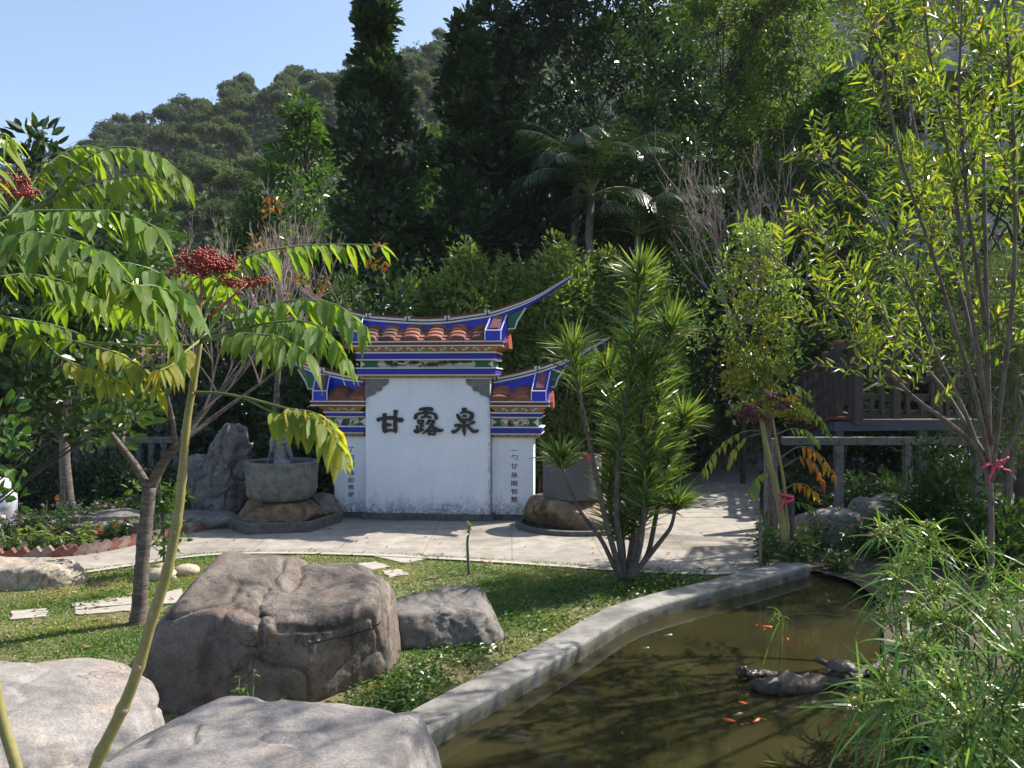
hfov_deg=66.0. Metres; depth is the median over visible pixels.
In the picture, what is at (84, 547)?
brick
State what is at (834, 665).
turtle
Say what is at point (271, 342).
sapling
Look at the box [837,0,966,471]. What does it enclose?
broadleaf tree
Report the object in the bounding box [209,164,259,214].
hill tree
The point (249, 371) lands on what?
tall shrub
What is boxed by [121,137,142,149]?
hill tree
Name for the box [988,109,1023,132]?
window
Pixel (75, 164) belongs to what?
hill tree
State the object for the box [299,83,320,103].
hill tree
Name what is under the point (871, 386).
handrail
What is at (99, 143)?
hill tree
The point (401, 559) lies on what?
stepping stone
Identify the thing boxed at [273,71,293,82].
hill tree
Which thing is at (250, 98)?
hill tree
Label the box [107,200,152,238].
hill tree
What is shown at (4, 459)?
hedge bush
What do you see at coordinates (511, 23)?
conical tree
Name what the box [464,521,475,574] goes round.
sapling
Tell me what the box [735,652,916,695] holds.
rock
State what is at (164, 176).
hill tree
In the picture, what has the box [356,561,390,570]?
stepping stone
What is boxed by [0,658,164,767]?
boulder
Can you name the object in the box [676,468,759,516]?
path
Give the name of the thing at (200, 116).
hill tree
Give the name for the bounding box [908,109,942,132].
window
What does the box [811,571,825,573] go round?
ground
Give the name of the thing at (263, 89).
hill tree
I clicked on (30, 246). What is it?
sapling
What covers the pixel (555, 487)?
granite basin
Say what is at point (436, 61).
hill tree
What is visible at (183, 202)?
hill tree
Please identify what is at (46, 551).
brick
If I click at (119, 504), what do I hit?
flowering plant
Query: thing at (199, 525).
brick
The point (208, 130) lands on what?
hill tree
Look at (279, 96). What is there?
hill tree
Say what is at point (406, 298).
tall shrub
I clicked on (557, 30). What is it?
broadleaf tree
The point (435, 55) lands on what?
hill tree
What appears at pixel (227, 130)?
hill tree
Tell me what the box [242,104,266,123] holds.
hill tree
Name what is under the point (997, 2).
hill tree
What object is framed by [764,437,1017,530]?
concrete fence
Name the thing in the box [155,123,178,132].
hill tree
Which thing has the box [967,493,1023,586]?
bush
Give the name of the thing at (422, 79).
hill tree
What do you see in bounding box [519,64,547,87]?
hill tree
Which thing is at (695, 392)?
tall shrub
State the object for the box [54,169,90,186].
hill tree
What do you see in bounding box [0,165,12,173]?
hill tree
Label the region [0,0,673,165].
sky
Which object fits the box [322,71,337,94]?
hill tree
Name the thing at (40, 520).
flowering plant
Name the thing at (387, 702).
ground cover
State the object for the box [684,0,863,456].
broadleaf tree
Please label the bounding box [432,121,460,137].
hill tree
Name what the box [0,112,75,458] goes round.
glossy bush
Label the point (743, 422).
bare shrub
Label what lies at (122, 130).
hill tree
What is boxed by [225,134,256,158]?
hill tree
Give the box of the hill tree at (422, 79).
[406,70,434,107]
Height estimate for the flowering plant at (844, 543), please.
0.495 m
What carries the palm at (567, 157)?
on the planting soil
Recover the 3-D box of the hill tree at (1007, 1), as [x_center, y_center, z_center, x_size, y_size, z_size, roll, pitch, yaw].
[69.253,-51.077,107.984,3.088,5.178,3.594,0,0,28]
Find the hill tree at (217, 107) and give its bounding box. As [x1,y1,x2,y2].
[211,102,235,119]
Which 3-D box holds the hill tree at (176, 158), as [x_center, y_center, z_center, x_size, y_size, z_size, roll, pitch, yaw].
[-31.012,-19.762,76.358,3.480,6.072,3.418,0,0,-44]
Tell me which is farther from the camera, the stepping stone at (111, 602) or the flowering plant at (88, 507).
the flowering plant at (88, 507)
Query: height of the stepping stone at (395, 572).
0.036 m
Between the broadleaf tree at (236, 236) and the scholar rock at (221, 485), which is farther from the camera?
the broadleaf tree at (236, 236)
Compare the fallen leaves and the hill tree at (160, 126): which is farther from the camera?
the hill tree at (160, 126)
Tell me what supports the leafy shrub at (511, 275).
on the planting soil
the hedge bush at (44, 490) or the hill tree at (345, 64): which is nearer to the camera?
the hedge bush at (44, 490)
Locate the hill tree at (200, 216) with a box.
[178,206,225,249]
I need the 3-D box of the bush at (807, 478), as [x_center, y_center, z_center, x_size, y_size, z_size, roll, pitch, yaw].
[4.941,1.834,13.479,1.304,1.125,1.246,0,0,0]
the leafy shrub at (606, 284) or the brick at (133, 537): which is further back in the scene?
the leafy shrub at (606, 284)
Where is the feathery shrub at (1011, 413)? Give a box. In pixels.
[928,245,1023,532]
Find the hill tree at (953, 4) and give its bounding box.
[939,0,965,9]
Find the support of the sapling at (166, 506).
on the lawn at (340, 696)
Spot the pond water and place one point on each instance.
(662, 701)
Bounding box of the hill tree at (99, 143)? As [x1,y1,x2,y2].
[86,138,116,170]
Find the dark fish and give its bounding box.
[722,711,743,716]
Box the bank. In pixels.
[811,561,1023,764]
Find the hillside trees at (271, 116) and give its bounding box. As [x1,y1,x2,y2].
[1,0,1023,362]
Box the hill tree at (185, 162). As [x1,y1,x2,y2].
[172,153,214,199]
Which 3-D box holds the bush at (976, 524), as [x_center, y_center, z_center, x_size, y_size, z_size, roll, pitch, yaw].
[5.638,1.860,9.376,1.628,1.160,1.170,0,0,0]
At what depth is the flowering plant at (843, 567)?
9.14 m
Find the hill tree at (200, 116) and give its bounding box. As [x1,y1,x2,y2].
[181,107,210,140]
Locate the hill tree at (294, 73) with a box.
[282,67,300,78]
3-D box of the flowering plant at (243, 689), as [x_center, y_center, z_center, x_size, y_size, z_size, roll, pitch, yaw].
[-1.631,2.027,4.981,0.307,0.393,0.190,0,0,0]
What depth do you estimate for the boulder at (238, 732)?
3.40 m
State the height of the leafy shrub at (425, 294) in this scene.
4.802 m
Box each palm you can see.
[496,121,648,273]
[506,113,679,266]
[549,185,727,264]
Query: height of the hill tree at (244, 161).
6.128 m
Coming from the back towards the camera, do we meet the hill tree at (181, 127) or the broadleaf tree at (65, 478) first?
the hill tree at (181, 127)
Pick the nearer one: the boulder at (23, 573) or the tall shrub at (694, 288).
the boulder at (23, 573)
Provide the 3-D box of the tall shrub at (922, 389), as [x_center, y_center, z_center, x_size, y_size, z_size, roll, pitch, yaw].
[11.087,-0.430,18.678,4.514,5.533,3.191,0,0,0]
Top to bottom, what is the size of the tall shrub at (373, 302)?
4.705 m
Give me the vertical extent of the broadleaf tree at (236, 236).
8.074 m
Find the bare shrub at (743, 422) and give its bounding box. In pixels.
[643,119,838,483]
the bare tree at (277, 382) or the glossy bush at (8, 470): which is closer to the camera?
the glossy bush at (8, 470)
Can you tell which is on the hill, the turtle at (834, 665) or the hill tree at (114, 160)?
the hill tree at (114, 160)
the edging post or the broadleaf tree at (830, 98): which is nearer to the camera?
the edging post
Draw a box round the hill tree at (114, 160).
[100,146,123,174]
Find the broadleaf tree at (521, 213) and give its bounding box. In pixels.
[485,127,610,406]
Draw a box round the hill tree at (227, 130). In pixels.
[215,122,250,163]
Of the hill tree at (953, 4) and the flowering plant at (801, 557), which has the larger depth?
the hill tree at (953, 4)
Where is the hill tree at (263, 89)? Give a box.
[260,82,275,109]
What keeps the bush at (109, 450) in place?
on the planting soil
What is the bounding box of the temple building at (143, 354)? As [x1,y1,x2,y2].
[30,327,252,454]
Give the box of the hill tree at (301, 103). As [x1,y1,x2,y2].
[277,97,308,123]
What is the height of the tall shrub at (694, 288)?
5.928 m
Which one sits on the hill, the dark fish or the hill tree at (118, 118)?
the hill tree at (118, 118)
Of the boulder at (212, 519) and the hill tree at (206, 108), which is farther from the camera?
the hill tree at (206, 108)
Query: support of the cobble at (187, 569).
on the lawn at (340, 696)
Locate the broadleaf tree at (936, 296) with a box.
[879,33,1023,531]
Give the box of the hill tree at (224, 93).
[219,85,243,115]
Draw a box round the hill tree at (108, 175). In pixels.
[88,170,126,197]
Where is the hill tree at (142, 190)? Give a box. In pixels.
[126,176,170,211]
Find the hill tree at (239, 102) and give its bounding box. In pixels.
[219,91,251,126]
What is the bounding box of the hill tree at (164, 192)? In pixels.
[139,180,186,222]
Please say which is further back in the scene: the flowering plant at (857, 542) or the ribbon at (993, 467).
the flowering plant at (857, 542)
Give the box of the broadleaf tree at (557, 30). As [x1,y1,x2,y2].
[471,0,736,338]
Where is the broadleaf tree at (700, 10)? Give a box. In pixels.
[610,0,812,424]
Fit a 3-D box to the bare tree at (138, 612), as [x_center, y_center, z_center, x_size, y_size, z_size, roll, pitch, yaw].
[-2.910,0.289,7.531,2.794,3.974,1.622,0,0,-41]
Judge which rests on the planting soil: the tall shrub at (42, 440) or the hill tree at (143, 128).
the tall shrub at (42, 440)
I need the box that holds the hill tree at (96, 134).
[85,129,116,145]
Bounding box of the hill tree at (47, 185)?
[41,184,50,196]
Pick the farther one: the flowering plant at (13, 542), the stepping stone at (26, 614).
the flowering plant at (13, 542)
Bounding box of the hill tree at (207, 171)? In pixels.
[188,156,235,213]
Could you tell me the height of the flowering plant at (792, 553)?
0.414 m
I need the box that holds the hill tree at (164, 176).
[155,163,187,186]
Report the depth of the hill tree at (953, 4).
111.00 m
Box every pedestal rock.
[238,499,327,522]
[523,493,624,529]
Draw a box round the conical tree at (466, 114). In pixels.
[408,7,517,276]
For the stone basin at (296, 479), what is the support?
on the pedestal rock at (251, 511)
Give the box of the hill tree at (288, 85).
[268,78,296,112]
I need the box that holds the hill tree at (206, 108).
[187,102,214,117]
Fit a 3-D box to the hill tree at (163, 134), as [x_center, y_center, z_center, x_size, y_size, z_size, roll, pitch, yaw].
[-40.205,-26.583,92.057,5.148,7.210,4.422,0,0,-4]
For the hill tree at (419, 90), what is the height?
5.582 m
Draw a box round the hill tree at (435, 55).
[430,50,441,60]
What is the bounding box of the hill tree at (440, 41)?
[428,38,445,52]
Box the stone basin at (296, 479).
[243,457,318,501]
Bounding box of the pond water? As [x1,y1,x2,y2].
[437,574,938,767]
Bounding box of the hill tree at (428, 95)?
[423,76,439,100]
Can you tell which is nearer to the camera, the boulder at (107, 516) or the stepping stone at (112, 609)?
the stepping stone at (112, 609)
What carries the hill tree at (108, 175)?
on the hill
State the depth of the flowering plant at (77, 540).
10.63 m
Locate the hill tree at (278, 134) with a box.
[276,124,290,146]
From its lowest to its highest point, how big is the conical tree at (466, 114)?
11.190 m
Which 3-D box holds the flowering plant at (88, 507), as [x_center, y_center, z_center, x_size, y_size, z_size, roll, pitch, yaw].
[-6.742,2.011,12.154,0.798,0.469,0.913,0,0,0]
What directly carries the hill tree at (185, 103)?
on the hill
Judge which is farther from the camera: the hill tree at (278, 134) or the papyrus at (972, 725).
the hill tree at (278, 134)
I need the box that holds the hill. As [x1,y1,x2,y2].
[10,0,1023,447]
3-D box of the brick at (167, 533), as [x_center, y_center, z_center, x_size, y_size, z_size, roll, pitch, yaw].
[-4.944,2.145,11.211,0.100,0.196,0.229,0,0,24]
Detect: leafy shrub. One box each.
[383,263,452,316]
[423,234,519,373]
[481,247,558,481]
[510,228,608,493]
[557,242,646,493]
[602,253,696,491]
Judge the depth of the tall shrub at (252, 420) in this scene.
16.11 m
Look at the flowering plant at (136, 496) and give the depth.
12.99 m
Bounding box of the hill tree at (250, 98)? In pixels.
[241,93,257,115]
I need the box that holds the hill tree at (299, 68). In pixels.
[286,64,310,73]
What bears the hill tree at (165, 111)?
on the hill
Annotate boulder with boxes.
[0,556,88,590]
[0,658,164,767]
[42,508,183,538]
[102,696,441,767]
[129,552,401,714]
[169,509,238,528]
[311,492,342,514]
[396,585,503,649]
[795,507,862,548]
[847,493,929,550]
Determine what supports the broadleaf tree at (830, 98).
on the planting soil
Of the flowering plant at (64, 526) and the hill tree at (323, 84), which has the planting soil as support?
the flowering plant at (64, 526)
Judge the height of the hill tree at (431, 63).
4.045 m
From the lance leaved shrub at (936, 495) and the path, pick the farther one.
the path
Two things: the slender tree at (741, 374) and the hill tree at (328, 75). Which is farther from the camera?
the hill tree at (328, 75)
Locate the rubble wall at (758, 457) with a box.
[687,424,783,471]
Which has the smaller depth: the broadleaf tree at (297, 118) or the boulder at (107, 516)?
the boulder at (107, 516)
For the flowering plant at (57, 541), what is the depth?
10.52 m
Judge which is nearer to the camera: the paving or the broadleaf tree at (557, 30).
the paving
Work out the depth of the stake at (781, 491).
9.49 m
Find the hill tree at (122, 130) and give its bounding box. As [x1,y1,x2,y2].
[107,124,132,144]
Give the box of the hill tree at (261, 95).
[254,89,275,118]
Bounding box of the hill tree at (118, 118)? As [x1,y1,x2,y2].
[109,112,132,124]
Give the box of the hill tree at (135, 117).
[130,111,156,127]
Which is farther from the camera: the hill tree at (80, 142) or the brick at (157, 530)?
the hill tree at (80, 142)
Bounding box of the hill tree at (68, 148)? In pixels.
[65,145,87,156]
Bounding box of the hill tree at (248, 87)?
[239,81,253,94]
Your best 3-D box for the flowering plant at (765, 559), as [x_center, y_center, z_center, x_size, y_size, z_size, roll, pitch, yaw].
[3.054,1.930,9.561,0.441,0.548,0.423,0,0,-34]
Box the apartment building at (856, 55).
[771,50,1023,462]
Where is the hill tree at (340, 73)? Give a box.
[337,67,349,75]
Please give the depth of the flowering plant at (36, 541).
10.46 m
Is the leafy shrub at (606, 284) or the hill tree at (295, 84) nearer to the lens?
the leafy shrub at (606, 284)
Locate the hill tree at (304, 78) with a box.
[296,69,329,100]
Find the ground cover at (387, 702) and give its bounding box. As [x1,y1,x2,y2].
[22,566,742,712]
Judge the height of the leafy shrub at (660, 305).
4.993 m
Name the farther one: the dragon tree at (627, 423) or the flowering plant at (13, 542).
the flowering plant at (13, 542)
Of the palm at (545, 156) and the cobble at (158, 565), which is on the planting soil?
the palm at (545, 156)
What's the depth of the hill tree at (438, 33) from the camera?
129.55 m
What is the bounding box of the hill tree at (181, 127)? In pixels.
[171,122,194,145]
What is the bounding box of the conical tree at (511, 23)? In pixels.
[429,0,559,285]
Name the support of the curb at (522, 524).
on the paving
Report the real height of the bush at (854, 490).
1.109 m
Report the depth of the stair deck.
14.08 m
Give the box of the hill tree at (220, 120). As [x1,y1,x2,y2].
[209,114,230,145]
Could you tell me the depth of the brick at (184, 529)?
11.47 m
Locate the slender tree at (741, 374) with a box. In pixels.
[685,214,839,536]
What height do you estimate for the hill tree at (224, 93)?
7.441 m
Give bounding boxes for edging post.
[758,514,761,567]
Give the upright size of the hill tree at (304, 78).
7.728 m
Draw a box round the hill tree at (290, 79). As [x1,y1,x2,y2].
[285,77,299,97]
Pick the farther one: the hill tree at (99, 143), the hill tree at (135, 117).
the hill tree at (135, 117)
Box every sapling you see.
[0,133,195,767]
[0,243,398,767]
[120,477,194,562]
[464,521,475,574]
[701,385,838,561]
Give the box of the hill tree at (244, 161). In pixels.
[230,153,274,199]
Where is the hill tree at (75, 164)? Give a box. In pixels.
[51,152,93,176]
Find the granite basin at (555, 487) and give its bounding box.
[543,453,600,500]
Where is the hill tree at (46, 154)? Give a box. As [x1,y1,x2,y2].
[44,151,57,161]
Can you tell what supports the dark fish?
on the pond water
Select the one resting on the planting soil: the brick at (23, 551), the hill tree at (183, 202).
the brick at (23, 551)
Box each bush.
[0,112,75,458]
[0,180,191,502]
[0,388,36,522]
[0,444,36,506]
[1,445,93,510]
[39,440,150,511]
[82,409,193,469]
[89,457,189,510]
[95,415,149,458]
[759,457,833,515]
[816,464,901,508]
[860,505,962,560]
[899,445,1013,515]
[911,492,1023,573]
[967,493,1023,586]
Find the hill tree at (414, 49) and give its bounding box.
[400,46,416,53]
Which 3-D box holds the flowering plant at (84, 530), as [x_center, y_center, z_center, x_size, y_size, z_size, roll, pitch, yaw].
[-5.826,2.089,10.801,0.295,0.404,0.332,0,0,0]
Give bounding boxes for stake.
[779,490,782,561]
[789,494,794,558]
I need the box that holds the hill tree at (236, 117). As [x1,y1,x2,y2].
[229,110,255,131]
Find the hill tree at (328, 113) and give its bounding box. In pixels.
[315,106,334,126]
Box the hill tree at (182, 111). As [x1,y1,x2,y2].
[161,103,187,124]
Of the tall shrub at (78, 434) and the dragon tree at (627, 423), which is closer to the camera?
the dragon tree at (627, 423)
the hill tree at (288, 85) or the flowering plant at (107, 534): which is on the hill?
the hill tree at (288, 85)
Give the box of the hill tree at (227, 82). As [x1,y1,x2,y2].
[215,78,247,105]
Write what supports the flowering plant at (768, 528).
on the planting soil
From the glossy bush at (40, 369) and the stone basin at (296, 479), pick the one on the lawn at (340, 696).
the glossy bush at (40, 369)
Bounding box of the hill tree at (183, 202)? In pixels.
[148,193,202,237]
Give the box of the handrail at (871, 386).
[847,365,950,390]
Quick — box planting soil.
[0,448,1016,570]
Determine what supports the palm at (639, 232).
on the planting soil
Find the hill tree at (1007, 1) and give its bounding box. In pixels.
[1006,0,1022,14]
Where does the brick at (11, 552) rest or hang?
on the planting soil
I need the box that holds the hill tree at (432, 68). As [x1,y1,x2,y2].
[425,65,438,76]
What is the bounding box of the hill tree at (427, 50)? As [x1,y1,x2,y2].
[419,42,444,63]
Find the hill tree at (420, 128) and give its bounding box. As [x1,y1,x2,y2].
[399,123,432,160]
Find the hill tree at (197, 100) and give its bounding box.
[189,97,212,117]
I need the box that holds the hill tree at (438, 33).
[431,27,446,42]
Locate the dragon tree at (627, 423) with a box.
[525,237,714,581]
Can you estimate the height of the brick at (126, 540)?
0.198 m
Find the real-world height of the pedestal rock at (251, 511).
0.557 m
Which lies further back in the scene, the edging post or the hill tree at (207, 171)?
the hill tree at (207, 171)
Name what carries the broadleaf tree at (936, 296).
on the planting soil
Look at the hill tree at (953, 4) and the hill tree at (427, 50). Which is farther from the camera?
the hill tree at (427, 50)
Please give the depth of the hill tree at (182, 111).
116.80 m
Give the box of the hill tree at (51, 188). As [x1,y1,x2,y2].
[45,178,82,197]
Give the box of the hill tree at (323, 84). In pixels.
[312,78,334,107]
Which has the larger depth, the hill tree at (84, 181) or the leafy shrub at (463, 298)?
the hill tree at (84, 181)
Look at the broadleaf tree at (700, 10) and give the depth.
23.49 m
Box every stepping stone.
[10,608,47,620]
[71,597,131,609]
[73,605,130,615]
[163,589,182,604]
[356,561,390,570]
[373,554,423,563]
[382,569,408,577]
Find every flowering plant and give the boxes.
[0,509,44,538]
[0,527,26,551]
[10,500,73,532]
[20,524,56,549]
[42,509,93,537]
[44,529,72,548]
[45,498,103,519]
[49,491,70,534]
[70,496,127,513]
[70,525,97,546]
[74,521,95,543]
[93,518,121,540]
[96,493,140,509]
[108,515,136,537]
[121,488,162,512]
[230,669,269,701]
[745,520,779,565]
[752,509,788,556]
[770,536,808,563]
[786,519,821,565]
[801,501,836,555]
[816,544,855,571]
[831,517,859,557]
[836,502,876,548]
[865,502,896,521]
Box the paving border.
[86,552,744,573]
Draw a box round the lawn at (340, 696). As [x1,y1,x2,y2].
[0,553,732,723]
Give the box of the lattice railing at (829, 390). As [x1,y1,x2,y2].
[787,335,982,436]
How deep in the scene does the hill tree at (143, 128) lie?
110.30 m
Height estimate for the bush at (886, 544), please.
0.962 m
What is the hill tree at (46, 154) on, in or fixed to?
on the hill
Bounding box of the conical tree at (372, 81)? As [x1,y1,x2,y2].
[291,0,448,475]
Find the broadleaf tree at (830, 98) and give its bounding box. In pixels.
[750,73,916,482]
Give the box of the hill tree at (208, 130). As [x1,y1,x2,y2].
[189,121,221,155]
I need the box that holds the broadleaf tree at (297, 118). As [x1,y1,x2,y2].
[218,85,370,390]
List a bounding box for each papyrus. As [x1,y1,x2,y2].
[762,606,952,671]
[787,522,1023,767]
[839,500,1023,743]
[859,574,1023,767]
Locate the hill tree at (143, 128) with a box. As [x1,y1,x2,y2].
[131,122,153,146]
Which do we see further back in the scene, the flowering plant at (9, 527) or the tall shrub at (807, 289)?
the tall shrub at (807, 289)
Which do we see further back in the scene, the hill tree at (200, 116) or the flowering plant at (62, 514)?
the hill tree at (200, 116)
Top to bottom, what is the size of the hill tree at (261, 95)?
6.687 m
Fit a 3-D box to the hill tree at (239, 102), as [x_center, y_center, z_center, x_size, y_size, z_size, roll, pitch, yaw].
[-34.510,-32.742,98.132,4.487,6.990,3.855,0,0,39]
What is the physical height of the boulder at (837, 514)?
0.630 m
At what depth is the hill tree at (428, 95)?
93.65 m
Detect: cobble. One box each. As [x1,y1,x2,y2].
[149,567,176,581]
[152,563,174,567]
[174,564,199,575]
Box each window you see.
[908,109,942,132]
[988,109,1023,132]
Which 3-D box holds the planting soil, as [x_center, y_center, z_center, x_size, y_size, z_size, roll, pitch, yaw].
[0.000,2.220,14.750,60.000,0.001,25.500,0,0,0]
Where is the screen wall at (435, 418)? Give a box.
[286,275,608,521]
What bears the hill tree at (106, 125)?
on the hill
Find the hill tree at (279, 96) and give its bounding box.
[267,86,297,120]
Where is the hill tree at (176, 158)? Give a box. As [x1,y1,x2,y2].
[172,148,203,168]
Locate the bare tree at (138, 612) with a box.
[63,195,368,625]
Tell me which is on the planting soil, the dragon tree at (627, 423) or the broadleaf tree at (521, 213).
the broadleaf tree at (521, 213)
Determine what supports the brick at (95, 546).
on the planting soil
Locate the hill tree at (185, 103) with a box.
[167,93,191,122]
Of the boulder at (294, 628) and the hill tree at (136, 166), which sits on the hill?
the hill tree at (136, 166)
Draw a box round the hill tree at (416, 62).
[402,52,429,73]
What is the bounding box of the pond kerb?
[410,561,810,747]
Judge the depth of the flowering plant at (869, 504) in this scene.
10.67 m
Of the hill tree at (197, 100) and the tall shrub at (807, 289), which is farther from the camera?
the hill tree at (197, 100)
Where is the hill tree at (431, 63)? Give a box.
[423,61,441,69]
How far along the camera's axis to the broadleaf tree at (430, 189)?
24.12 m
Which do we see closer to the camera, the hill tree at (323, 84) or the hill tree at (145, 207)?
the hill tree at (145, 207)
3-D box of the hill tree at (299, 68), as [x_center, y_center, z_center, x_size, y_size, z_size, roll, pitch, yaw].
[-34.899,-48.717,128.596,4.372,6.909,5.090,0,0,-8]
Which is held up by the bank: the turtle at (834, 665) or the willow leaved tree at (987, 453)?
the willow leaved tree at (987, 453)
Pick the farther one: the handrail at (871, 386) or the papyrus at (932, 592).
the handrail at (871, 386)
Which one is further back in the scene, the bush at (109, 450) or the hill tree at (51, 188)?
the hill tree at (51, 188)
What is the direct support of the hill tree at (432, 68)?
on the hill
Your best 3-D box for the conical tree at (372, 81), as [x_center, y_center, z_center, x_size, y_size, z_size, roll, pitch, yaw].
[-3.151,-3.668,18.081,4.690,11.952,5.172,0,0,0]
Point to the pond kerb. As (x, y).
(448, 715)
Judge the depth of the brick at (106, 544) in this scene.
10.31 m
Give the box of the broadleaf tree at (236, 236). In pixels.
[195,194,324,406]
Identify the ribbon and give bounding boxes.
[779,493,794,512]
[980,457,1011,482]
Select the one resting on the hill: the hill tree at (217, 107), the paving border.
the hill tree at (217, 107)
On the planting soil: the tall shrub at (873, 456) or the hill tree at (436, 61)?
the tall shrub at (873, 456)
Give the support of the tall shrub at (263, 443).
on the planting soil
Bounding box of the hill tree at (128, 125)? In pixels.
[120,123,134,137]
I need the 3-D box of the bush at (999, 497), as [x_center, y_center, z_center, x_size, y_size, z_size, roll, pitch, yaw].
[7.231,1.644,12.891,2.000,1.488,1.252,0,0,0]
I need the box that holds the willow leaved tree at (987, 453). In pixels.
[727,0,1023,626]
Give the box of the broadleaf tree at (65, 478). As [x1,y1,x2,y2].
[1,263,146,514]
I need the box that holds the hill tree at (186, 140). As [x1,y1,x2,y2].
[177,133,204,152]
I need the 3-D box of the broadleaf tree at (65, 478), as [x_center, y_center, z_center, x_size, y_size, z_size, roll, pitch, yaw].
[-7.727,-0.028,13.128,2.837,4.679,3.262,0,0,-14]
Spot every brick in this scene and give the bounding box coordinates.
[0,547,16,556]
[11,546,29,556]
[22,546,41,556]
[35,545,54,557]
[47,544,66,557]
[59,544,78,556]
[72,542,90,555]
[85,541,101,554]
[97,539,112,552]
[108,537,122,550]
[118,536,131,548]
[127,534,136,546]
[153,529,162,540]
[161,528,169,538]
[180,524,188,534]
[185,522,195,533]
[193,521,203,532]
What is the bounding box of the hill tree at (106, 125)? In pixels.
[91,117,116,137]
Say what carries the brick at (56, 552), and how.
on the planting soil
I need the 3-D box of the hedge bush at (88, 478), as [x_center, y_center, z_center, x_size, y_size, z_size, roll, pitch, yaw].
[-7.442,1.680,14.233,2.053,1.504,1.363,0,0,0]
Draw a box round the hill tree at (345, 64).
[342,57,351,68]
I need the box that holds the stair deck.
[780,412,979,493]
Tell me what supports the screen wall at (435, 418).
on the paving
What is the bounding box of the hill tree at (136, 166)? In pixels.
[120,156,145,174]
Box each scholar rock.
[186,454,206,509]
[193,423,252,513]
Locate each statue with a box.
[0,477,17,527]
[269,434,292,463]
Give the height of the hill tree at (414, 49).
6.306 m
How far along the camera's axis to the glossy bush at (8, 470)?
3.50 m
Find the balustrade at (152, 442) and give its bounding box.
[72,437,186,496]
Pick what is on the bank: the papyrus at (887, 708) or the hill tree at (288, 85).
the papyrus at (887, 708)
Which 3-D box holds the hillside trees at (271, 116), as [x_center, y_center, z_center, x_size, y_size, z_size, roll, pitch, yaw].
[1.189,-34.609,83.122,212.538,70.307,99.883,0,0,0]
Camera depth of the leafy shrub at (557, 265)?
15.18 m
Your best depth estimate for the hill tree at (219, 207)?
51.01 m
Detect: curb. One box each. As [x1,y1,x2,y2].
[226,512,341,534]
[515,517,630,536]
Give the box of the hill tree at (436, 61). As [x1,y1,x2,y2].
[434,53,447,68]
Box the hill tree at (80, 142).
[77,139,90,145]
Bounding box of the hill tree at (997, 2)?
[988,0,999,5]
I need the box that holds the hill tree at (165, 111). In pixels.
[150,103,181,126]
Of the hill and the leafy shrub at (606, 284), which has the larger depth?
the hill
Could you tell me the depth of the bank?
8.09 m
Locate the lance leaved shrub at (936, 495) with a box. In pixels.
[861,427,1000,565]
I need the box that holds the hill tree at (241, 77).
[233,71,255,87]
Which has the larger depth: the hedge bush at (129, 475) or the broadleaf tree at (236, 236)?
the broadleaf tree at (236, 236)
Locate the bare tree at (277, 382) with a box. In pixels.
[210,173,389,457]
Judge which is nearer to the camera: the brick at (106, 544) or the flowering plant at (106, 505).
the brick at (106, 544)
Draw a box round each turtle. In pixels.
[815,656,861,679]
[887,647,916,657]
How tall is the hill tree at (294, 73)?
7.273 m
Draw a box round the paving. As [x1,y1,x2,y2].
[53,513,766,571]
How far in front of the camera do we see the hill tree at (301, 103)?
91.37 m
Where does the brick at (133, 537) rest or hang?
on the planting soil
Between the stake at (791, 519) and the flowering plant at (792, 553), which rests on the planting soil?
the stake at (791, 519)
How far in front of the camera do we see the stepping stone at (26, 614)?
7.47 m
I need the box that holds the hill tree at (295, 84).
[290,81,304,98]
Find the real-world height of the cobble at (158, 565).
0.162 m
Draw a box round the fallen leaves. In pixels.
[0,528,745,716]
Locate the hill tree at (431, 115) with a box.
[424,106,441,137]
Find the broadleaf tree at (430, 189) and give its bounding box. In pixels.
[383,123,462,296]
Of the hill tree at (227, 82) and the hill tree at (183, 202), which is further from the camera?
the hill tree at (227, 82)
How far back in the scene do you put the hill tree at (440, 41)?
121.54 m
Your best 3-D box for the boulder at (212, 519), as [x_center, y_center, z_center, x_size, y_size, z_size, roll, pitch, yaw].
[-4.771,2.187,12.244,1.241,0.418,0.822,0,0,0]
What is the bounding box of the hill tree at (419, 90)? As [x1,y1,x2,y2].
[406,84,424,111]
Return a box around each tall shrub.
[1,199,141,469]
[10,295,142,460]
[117,351,252,481]
[144,261,293,451]
[189,288,326,456]
[227,290,365,491]
[250,292,360,498]
[281,261,399,486]
[333,269,426,491]
[368,290,452,313]
[626,327,735,487]
[647,229,765,478]
[685,234,818,446]
[746,238,894,474]
[831,368,964,472]
[881,255,1023,477]
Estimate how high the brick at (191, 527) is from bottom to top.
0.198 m
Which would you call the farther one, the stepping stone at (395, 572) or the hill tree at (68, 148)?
the hill tree at (68, 148)
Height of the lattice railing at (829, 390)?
2.213 m
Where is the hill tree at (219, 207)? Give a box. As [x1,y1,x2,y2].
[196,196,238,237]
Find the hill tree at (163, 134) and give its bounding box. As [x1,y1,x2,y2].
[144,125,186,157]
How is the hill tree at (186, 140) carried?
on the hill

